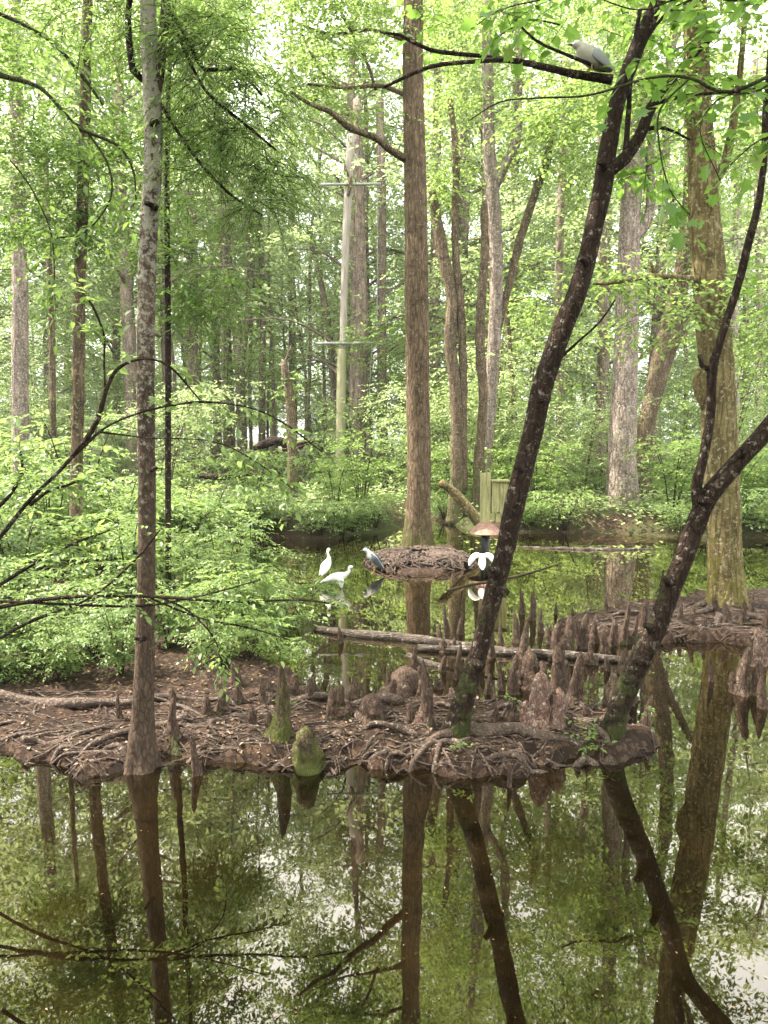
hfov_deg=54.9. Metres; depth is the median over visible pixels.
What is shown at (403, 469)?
leafy shrub
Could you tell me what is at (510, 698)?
green seedling
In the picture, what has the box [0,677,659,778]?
root tangle
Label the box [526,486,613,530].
leafy shrub
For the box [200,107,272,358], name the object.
slender trunk
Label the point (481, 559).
white egret
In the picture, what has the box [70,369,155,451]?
understory sapling
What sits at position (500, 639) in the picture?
cypress knee
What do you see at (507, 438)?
understory sapling
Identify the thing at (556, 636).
cypress knee
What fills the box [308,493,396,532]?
leafy shrub
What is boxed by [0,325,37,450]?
understory sapling
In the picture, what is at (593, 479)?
leafy shrub
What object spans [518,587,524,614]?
cypress knee
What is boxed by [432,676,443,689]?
cypress knee
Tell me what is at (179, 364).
forest tree
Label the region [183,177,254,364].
slender trunk
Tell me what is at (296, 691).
cypress knee
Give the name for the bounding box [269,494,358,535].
leafy shrub
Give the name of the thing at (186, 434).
understory sapling
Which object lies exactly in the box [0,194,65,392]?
forest tree
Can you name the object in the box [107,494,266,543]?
leafy shrub
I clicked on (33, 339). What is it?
forest tree
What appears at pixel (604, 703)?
cypress knee
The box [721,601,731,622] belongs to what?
cypress knee
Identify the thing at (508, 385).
understory sapling
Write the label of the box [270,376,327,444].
understory sapling
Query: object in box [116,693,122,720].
cypress knee
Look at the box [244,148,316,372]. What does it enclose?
slender trunk
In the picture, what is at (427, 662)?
sunken log
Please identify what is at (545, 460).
understory sapling
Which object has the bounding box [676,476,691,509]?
leafy shrub
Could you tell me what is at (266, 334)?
forest tree
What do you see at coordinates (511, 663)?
cypress knee
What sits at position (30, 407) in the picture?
understory sapling
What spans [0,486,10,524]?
leafy shrub
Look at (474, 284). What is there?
forest tree
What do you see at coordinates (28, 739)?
surface root
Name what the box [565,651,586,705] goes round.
cypress knee
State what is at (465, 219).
forest tree
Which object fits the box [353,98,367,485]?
distant tree
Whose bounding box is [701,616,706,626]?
cypress knee
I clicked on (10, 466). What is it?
leafy shrub
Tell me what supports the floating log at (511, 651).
on the water
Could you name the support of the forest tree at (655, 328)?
on the ground at (638, 735)
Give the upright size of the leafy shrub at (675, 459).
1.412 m
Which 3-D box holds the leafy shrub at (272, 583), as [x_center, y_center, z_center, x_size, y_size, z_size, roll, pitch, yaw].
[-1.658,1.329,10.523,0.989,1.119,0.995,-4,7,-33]
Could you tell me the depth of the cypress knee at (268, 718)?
5.92 m
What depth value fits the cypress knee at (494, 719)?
5.94 m
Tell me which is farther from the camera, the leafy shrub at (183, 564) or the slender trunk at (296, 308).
the slender trunk at (296, 308)
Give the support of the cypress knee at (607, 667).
on the water
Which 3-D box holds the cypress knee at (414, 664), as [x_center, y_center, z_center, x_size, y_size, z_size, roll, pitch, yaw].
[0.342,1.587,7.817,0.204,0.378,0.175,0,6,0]
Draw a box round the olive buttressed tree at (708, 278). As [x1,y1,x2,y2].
[481,0,767,631]
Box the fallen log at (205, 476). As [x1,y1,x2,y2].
[199,470,279,480]
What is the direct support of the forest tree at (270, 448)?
on the ground at (638, 735)
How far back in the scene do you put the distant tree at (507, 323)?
25.55 m
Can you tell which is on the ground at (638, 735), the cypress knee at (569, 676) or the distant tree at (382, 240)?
the distant tree at (382, 240)
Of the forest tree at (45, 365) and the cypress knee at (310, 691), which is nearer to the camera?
the cypress knee at (310, 691)
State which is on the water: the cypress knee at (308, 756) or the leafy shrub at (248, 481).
the cypress knee at (308, 756)
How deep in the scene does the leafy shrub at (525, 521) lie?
19.38 m
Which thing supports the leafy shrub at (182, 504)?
on the ground at (638, 735)
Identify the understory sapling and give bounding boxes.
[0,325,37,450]
[0,333,47,464]
[0,352,95,465]
[0,380,117,471]
[0,412,65,474]
[1,387,98,457]
[29,320,210,469]
[56,351,123,462]
[56,406,164,483]
[58,405,105,456]
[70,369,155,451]
[71,356,209,453]
[84,410,162,462]
[88,351,211,453]
[102,358,271,489]
[110,365,212,452]
[111,378,260,482]
[113,382,189,463]
[126,305,347,472]
[156,408,222,454]
[210,401,269,450]
[253,413,283,451]
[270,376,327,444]
[280,390,404,484]
[297,392,327,435]
[297,410,348,466]
[300,413,348,459]
[303,267,477,488]
[316,407,392,462]
[325,377,471,461]
[335,351,500,481]
[353,371,506,493]
[376,366,519,454]
[379,397,572,495]
[387,403,513,479]
[394,247,614,470]
[429,314,614,490]
[467,380,606,486]
[469,412,550,467]
[497,417,593,483]
[502,395,572,460]
[545,382,673,493]
[547,387,697,481]
[549,389,679,471]
[565,411,660,470]
[568,354,668,454]
[637,261,767,474]
[637,331,743,454]
[637,349,753,473]
[638,409,682,470]
[659,395,699,458]
[659,416,700,456]
[681,355,767,446]
[687,355,767,440]
[688,389,767,486]
[691,414,765,476]
[735,364,767,445]
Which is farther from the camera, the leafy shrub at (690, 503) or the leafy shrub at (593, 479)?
the leafy shrub at (593, 479)
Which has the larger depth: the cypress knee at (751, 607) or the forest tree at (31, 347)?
the forest tree at (31, 347)
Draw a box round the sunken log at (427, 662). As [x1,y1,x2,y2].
[406,652,448,667]
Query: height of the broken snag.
4.844 m
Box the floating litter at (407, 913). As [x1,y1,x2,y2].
[7,593,767,1019]
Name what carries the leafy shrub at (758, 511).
on the ground at (638, 735)
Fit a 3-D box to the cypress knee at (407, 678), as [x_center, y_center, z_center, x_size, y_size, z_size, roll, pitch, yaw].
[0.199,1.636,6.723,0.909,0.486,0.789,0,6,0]
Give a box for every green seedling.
[449,739,473,751]
[504,693,521,711]
[564,717,617,754]
[641,706,655,726]
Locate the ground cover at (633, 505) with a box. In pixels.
[0,452,767,538]
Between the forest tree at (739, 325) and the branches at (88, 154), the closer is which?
the branches at (88, 154)
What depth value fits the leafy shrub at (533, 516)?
19.33 m
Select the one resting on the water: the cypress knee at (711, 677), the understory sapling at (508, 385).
the cypress knee at (711, 677)
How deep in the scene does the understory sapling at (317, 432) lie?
44.23 m
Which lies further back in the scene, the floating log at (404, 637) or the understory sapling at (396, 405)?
the understory sapling at (396, 405)
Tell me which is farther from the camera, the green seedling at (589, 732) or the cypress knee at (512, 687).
the cypress knee at (512, 687)
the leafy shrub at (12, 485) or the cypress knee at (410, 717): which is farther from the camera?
the leafy shrub at (12, 485)
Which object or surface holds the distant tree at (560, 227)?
on the ground at (638, 735)
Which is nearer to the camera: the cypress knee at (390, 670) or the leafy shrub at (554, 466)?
the cypress knee at (390, 670)
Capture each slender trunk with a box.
[105,48,219,471]
[137,141,215,462]
[156,119,257,470]
[167,0,263,472]
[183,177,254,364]
[200,24,293,470]
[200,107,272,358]
[232,60,309,469]
[243,203,305,460]
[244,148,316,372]
[252,12,358,473]
[252,102,335,466]
[272,15,347,471]
[306,161,348,375]
[529,123,614,461]
[535,165,590,447]
[684,70,767,349]
[726,75,767,429]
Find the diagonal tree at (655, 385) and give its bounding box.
[605,41,767,498]
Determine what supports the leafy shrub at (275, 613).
on the ground at (638, 735)
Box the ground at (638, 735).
[0,441,767,779]
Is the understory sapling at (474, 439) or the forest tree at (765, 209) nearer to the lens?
the understory sapling at (474, 439)
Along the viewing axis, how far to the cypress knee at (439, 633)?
8.78 m
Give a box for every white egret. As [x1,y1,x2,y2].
[319,548,331,582]
[321,565,355,588]
[468,552,493,569]
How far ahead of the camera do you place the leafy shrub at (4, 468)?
21.57 m
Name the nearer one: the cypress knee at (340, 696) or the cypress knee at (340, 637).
the cypress knee at (340, 696)
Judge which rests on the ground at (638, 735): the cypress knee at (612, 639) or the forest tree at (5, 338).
the forest tree at (5, 338)
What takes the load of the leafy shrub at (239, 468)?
on the ground at (638, 735)
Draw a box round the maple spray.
[454,0,767,253]
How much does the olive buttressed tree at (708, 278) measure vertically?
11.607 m
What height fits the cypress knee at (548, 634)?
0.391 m
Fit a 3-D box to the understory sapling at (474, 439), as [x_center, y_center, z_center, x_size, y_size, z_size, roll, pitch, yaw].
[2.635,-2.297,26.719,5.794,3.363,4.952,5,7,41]
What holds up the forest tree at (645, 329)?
on the ground at (638, 735)
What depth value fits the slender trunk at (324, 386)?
39.15 m
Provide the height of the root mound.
0.515 m
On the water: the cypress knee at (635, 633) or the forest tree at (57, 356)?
the cypress knee at (635, 633)
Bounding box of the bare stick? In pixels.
[447,562,561,591]
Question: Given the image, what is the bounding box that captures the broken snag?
[271,346,306,502]
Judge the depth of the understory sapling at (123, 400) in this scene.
46.65 m
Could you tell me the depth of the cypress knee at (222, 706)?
6.29 m
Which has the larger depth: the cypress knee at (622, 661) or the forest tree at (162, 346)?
the forest tree at (162, 346)
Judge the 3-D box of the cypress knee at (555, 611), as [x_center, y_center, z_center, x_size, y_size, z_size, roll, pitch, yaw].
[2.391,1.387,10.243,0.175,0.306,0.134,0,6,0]
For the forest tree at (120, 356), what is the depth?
64.10 m
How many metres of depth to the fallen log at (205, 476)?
21.44 m
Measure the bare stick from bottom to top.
0.380 m
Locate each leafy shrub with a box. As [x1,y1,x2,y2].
[0,411,137,554]
[0,421,11,436]
[0,432,64,488]
[0,442,128,574]
[0,465,8,482]
[0,469,97,556]
[0,470,47,507]
[0,477,62,501]
[0,484,101,570]
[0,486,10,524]
[0,509,101,599]
[0,553,53,629]
[0,556,26,656]
[0,556,135,637]
[0,583,69,660]
[0,627,64,683]
[1,492,112,548]
[1,507,198,595]
[10,608,106,681]
[31,459,66,490]
[40,466,186,564]
[40,602,135,662]
[46,466,103,485]
[52,509,180,622]
[67,476,216,552]
[67,589,159,675]
[86,483,253,559]
[91,458,137,481]
[91,498,197,550]
[102,521,226,588]
[104,478,207,518]
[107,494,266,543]
[107,574,219,648]
[135,516,200,550]
[156,459,211,491]
[156,475,268,555]
[156,527,249,608]
[161,567,276,631]
[172,605,257,664]
[179,517,261,587]
[182,593,305,656]
[187,560,295,629]
[192,486,281,530]
[205,447,304,509]
[209,512,301,576]
[218,489,304,530]
[223,449,268,471]
[224,460,272,483]
[224,505,286,537]
[235,565,304,609]
[245,574,329,633]
[251,635,325,662]
[268,579,354,604]
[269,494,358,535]
[281,452,376,515]
[305,503,373,537]
[307,427,407,505]
[308,460,352,483]
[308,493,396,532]
[316,478,359,491]
[340,493,403,527]
[362,450,404,485]
[378,459,445,492]
[430,490,471,519]
[431,443,495,498]
[469,441,561,485]
[479,459,546,483]
[492,439,586,506]
[520,499,549,528]
[522,502,558,525]
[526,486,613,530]
[532,474,586,509]
[553,460,606,488]
[573,475,605,489]
[577,475,605,495]
[600,459,676,482]
[611,435,700,513]
[648,504,691,531]
[652,453,697,483]
[666,499,757,529]
[667,432,767,478]
[670,479,767,529]
[671,430,767,509]
[675,462,694,477]
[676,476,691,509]
[740,464,767,516]
[746,505,767,531]
[748,451,767,508]
[756,445,767,465]
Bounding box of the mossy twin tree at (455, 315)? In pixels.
[391,0,642,524]
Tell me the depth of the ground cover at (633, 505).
22.22 m
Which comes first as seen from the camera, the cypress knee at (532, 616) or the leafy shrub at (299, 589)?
the cypress knee at (532, 616)
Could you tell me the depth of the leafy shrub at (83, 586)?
8.86 m
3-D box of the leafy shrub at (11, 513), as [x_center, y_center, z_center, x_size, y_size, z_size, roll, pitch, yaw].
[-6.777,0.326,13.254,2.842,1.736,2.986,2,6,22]
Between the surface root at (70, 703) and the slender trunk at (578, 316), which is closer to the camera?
the surface root at (70, 703)
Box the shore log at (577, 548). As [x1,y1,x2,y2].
[516,546,654,549]
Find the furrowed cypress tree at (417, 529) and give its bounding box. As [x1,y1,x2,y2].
[171,0,598,551]
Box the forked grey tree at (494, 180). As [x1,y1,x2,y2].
[314,0,629,478]
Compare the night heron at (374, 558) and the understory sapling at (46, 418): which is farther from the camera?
the understory sapling at (46, 418)
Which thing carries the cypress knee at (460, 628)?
on the water
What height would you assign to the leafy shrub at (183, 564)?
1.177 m
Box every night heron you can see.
[361,547,384,572]
[566,39,613,72]
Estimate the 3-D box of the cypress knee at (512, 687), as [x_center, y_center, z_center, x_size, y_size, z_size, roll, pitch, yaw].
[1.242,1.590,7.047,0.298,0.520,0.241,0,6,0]
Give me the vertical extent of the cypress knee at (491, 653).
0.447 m
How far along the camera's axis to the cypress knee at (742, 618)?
9.32 m
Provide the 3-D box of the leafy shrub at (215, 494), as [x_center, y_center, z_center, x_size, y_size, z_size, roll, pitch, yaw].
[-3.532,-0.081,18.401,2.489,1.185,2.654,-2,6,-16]
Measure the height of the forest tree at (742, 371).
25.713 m
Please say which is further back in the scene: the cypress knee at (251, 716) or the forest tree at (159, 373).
the forest tree at (159, 373)
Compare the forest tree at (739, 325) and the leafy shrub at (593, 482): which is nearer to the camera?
the leafy shrub at (593, 482)
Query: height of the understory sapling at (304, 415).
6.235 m
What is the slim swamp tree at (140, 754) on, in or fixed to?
on the ground at (638, 735)
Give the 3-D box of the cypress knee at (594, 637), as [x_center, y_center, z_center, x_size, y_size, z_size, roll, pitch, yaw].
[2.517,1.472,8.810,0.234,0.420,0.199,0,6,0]
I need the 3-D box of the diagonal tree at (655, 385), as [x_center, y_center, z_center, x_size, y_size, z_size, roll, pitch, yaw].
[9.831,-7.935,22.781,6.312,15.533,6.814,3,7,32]
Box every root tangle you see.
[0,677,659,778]
[579,599,767,644]
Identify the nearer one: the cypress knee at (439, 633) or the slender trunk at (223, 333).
the cypress knee at (439, 633)
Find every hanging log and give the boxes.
[253,436,321,451]
[282,440,311,451]
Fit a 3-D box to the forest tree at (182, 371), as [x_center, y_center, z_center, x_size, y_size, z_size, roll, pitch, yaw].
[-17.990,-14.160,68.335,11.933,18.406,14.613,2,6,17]
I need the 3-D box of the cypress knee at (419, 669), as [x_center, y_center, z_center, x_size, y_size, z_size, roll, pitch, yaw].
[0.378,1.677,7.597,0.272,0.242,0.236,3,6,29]
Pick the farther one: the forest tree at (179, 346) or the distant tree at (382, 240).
the forest tree at (179, 346)
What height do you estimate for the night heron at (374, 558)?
0.478 m
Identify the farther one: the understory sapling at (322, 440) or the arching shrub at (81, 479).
the understory sapling at (322, 440)
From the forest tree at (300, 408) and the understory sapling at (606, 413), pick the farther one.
the forest tree at (300, 408)
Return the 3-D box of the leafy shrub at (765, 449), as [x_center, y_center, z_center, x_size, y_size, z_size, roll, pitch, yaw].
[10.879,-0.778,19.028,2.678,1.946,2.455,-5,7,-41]
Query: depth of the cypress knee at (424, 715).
5.84 m
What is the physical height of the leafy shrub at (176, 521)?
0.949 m
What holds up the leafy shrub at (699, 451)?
on the ground at (638, 735)
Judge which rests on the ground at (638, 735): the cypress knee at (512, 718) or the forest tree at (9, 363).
the forest tree at (9, 363)
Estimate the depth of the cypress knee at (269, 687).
6.76 m
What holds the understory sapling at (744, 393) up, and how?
on the ground at (638, 735)
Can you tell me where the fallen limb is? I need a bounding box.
[438,479,479,525]
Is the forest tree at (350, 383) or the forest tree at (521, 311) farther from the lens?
the forest tree at (521, 311)
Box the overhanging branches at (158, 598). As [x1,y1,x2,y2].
[0,510,352,701]
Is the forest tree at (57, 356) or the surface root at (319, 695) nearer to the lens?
the surface root at (319, 695)
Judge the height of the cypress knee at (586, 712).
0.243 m
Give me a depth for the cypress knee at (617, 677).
7.26 m
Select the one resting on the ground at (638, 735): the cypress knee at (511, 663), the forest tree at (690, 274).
the forest tree at (690, 274)
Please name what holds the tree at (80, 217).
on the ground at (638, 735)
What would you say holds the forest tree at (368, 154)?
on the ground at (638, 735)
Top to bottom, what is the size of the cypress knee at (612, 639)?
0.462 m
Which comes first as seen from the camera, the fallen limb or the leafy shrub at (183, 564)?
the leafy shrub at (183, 564)
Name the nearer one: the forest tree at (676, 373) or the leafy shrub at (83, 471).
the leafy shrub at (83, 471)
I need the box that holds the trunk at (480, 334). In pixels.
[471,203,488,511]
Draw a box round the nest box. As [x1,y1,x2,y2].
[469,473,509,553]
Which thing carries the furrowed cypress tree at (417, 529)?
on the root mound
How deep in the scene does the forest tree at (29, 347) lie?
56.30 m
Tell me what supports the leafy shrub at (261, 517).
on the ground at (638, 735)
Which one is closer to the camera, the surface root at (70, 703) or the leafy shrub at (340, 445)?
the surface root at (70, 703)
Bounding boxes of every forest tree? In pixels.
[0,0,188,338]
[0,0,242,457]
[0,0,308,469]
[0,0,337,479]
[0,1,244,463]
[0,3,191,471]
[0,32,122,412]
[0,108,188,457]
[0,120,136,455]
[0,149,69,410]
[0,177,72,387]
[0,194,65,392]
[0,230,93,407]
[0,300,64,352]
[0,303,43,434]
[5,0,310,472]
[29,289,94,452]
[37,204,159,394]
[58,226,208,455]
[86,9,335,461]
[90,2,324,464]
[92,30,296,408]
[92,292,159,452]
[121,212,207,406]
[121,286,210,454]
[126,0,552,479]
[136,304,203,450]
[155,0,376,438]
[171,230,209,388]
[171,246,282,456]
[179,125,329,410]
[179,270,285,423]
[201,142,327,453]
[204,271,282,448]
[206,1,515,476]
[224,0,684,436]
[246,246,328,451]
[247,89,404,453]
[248,222,375,456]
[277,263,330,439]
[283,171,403,428]
[293,92,475,463]
[308,0,658,423]
[319,43,612,443]
[321,59,611,402]
[340,1,730,464]
[369,0,544,396]
[373,226,430,389]
[375,254,448,440]
[441,0,767,472]
[441,1,727,442]
[442,188,573,389]
[442,235,544,417]
[459,0,767,480]
[503,0,755,404]
[519,197,661,458]
[525,174,642,448]
[554,135,747,457]
[554,301,611,450]
[575,329,612,448]
[576,103,767,462]
[638,4,767,386]
[638,131,767,378]
[638,233,695,449]
[639,283,764,408]
[645,59,767,417]
[674,212,767,414]
[674,228,766,424]
[681,64,767,397]
[739,196,767,405]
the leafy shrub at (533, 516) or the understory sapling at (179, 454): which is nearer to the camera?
the leafy shrub at (533, 516)
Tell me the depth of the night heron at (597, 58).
5.17 m
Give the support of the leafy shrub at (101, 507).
on the ground at (638, 735)
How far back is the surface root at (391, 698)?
6.43 m
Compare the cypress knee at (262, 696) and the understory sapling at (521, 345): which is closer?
the cypress knee at (262, 696)
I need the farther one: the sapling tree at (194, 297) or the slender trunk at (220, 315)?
the slender trunk at (220, 315)
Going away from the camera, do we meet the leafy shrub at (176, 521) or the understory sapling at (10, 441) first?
the leafy shrub at (176, 521)
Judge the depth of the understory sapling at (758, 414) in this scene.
23.77 m
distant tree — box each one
[0,0,138,500]
[44,151,57,518]
[181,170,286,467]
[254,119,265,469]
[307,229,336,473]
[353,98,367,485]
[376,98,387,480]
[429,58,441,478]
[472,58,620,490]
[503,291,519,449]
[594,85,607,489]
[678,100,767,441]
[752,58,763,481]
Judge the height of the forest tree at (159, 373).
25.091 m
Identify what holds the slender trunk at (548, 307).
on the ground at (638, 735)
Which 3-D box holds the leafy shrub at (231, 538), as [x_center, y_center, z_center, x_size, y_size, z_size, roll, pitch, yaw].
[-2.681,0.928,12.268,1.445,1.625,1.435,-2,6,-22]
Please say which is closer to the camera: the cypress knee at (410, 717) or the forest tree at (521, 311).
the cypress knee at (410, 717)
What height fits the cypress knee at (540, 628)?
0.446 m
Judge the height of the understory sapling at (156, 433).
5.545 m
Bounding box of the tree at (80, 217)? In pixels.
[0,0,363,578]
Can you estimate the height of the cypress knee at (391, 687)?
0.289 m
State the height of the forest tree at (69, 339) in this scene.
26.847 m
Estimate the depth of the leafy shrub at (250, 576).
8.79 m
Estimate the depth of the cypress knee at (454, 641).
8.55 m
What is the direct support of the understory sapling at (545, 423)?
on the ground at (638, 735)
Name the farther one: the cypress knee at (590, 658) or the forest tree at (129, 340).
the forest tree at (129, 340)
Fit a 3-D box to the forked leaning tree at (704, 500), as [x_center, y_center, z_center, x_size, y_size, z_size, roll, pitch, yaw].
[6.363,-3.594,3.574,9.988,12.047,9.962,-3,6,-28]
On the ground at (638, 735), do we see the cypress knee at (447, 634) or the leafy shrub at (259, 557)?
the leafy shrub at (259, 557)
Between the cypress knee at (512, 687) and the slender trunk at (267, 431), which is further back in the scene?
the slender trunk at (267, 431)
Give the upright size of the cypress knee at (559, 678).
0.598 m
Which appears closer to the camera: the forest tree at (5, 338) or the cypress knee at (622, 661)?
the cypress knee at (622, 661)
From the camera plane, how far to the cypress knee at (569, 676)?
7.29 m
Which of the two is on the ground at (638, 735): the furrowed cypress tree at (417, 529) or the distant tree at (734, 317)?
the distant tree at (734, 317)
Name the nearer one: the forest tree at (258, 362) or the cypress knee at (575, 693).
the cypress knee at (575, 693)
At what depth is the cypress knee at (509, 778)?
5.14 m
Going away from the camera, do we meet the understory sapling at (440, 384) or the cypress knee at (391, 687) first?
the cypress knee at (391, 687)
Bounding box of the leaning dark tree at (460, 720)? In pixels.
[380,0,767,772]
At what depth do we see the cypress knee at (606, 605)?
9.87 m
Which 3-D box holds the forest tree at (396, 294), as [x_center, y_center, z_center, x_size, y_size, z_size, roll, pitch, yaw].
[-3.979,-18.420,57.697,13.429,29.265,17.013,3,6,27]
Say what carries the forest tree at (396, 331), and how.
on the ground at (638, 735)
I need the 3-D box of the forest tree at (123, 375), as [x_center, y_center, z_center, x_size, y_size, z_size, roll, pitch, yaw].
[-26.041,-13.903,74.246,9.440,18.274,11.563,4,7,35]
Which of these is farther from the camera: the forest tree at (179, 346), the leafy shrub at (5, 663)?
the forest tree at (179, 346)
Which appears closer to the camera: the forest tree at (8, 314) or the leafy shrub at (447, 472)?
the leafy shrub at (447, 472)
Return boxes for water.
[0,520,767,1023]
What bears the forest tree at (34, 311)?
on the ground at (638, 735)
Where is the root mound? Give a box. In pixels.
[362,545,477,570]
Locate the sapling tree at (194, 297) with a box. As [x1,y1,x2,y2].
[34,0,291,601]
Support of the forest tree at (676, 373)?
on the ground at (638, 735)
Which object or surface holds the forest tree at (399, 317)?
on the ground at (638, 735)
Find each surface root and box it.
[0,689,218,708]
[20,725,116,743]
[50,744,79,763]
[79,711,189,754]
[158,702,217,724]
[296,692,328,702]
[335,720,419,737]
[344,692,402,705]
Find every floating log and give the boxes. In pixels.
[314,626,503,646]
[418,644,626,662]
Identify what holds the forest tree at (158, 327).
on the ground at (638, 735)
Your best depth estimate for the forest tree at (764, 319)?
61.46 m
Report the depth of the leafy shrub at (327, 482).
19.19 m
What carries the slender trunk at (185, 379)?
on the ground at (638, 735)
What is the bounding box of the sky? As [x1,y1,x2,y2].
[0,0,767,440]
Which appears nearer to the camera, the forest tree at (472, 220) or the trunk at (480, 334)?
the trunk at (480, 334)
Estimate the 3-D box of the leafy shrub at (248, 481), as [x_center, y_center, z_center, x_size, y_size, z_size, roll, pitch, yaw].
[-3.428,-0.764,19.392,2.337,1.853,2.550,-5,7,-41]
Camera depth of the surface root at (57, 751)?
5.54 m
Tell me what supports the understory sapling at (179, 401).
on the ground at (638, 735)
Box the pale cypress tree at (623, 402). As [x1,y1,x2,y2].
[401,0,767,507]
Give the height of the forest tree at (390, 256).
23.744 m
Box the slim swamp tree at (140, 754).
[2,0,411,774]
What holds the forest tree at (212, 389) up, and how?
on the ground at (638, 735)
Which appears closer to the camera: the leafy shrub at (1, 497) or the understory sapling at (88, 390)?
the leafy shrub at (1, 497)
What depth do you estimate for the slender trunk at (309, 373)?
37.68 m
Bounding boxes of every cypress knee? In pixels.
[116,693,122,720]
[166,696,181,755]
[168,687,176,701]
[190,733,202,776]
[202,695,214,716]
[206,648,220,671]
[214,690,229,715]
[230,660,241,686]
[233,684,243,705]
[246,707,257,723]
[258,679,267,704]
[263,663,292,757]
[264,711,271,727]
[265,681,274,693]
[291,725,325,775]
[292,680,300,695]
[293,723,301,732]
[308,674,313,700]
[322,686,337,723]
[336,684,344,707]
[338,627,343,642]
[339,727,346,735]
[342,703,353,718]
[345,682,360,701]
[354,692,384,724]
[376,664,431,698]
[385,672,391,684]
[386,679,396,693]
[388,667,392,679]
[406,704,414,724]
[411,645,418,668]
[412,659,434,730]
[415,682,421,698]
[417,665,421,676]
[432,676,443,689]
[436,623,442,637]
[439,637,450,652]
[439,656,446,671]
[443,603,450,638]
[451,637,460,644]
[453,643,461,679]
[456,616,462,634]
[483,673,491,694]
[487,631,495,658]
[490,716,498,722]
[493,706,500,720]
[497,624,503,644]
[497,660,505,690]
[505,710,511,721]
[506,653,518,694]
[506,760,511,787]
[507,654,518,677]
[508,711,515,721]
[511,611,520,643]
[511,700,517,712]
[516,621,528,658]
[517,648,549,690]
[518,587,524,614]
[519,670,567,732]
[527,591,536,620]
[537,609,544,632]
[545,626,551,648]
[549,645,568,694]
[550,622,561,649]
[554,602,557,614]
[558,634,566,659]
[564,614,575,650]
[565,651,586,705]
[565,659,568,674]
[566,716,573,727]
[567,667,570,684]
[575,617,582,649]
[580,613,588,648]
[582,702,590,717]
[584,650,598,664]
[590,619,599,643]
[600,631,610,653]
[602,694,607,707]
[604,656,610,670]
[605,596,608,610]
[607,618,617,646]
[615,665,624,684]
[617,648,626,674]
[618,602,630,644]
[631,615,638,643]
[638,597,648,629]
[641,695,652,727]
[676,603,683,621]
[687,605,695,625]
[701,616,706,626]
[708,653,714,681]
[712,594,719,611]
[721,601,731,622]
[728,645,763,696]
[737,600,747,625]
[748,596,755,612]
[751,628,767,666]
[756,675,767,708]
[762,609,767,628]
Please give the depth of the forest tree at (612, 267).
56.17 m
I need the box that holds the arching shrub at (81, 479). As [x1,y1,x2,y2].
[0,272,325,586]
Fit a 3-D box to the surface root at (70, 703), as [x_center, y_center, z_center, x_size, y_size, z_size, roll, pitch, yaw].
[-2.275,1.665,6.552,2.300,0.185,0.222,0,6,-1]
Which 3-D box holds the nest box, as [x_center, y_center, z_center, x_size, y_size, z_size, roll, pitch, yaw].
[2.170,0.207,15.292,0.816,2.026,0.680,0,6,0]
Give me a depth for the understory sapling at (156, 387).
51.04 m
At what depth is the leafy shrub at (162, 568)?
11.80 m
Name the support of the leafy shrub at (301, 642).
on the ground at (638, 735)
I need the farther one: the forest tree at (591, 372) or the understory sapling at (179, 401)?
the forest tree at (591, 372)
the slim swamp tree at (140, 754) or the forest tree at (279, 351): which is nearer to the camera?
the slim swamp tree at (140, 754)
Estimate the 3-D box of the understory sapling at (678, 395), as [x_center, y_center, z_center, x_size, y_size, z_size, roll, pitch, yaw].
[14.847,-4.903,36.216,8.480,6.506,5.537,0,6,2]
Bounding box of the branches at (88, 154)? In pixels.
[0,12,180,353]
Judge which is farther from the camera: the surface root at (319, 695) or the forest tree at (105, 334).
the forest tree at (105, 334)
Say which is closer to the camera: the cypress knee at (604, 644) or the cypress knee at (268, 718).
the cypress knee at (268, 718)
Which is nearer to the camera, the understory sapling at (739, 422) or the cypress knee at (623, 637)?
the cypress knee at (623, 637)
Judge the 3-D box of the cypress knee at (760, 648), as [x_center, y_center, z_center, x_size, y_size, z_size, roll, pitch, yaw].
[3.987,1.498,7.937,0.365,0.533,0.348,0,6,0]
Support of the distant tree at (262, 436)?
on the ground at (638, 735)
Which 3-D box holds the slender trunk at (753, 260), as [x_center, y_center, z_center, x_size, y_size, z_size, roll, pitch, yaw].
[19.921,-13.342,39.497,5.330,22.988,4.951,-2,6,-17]
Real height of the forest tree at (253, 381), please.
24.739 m
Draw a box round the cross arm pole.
[316,133,380,483]
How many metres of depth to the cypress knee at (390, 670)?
7.43 m
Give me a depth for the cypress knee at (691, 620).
9.13 m
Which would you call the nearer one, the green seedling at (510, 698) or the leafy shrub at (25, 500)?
the green seedling at (510, 698)
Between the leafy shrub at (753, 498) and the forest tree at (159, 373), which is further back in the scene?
the forest tree at (159, 373)
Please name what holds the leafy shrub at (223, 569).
on the ground at (638, 735)
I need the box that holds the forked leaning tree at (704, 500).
[485,0,767,773]
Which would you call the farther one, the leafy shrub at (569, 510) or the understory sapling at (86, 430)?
the understory sapling at (86, 430)
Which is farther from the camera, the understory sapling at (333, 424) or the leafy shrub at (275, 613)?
the understory sapling at (333, 424)
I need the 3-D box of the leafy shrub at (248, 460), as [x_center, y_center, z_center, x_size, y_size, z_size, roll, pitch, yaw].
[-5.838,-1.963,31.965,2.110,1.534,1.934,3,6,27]

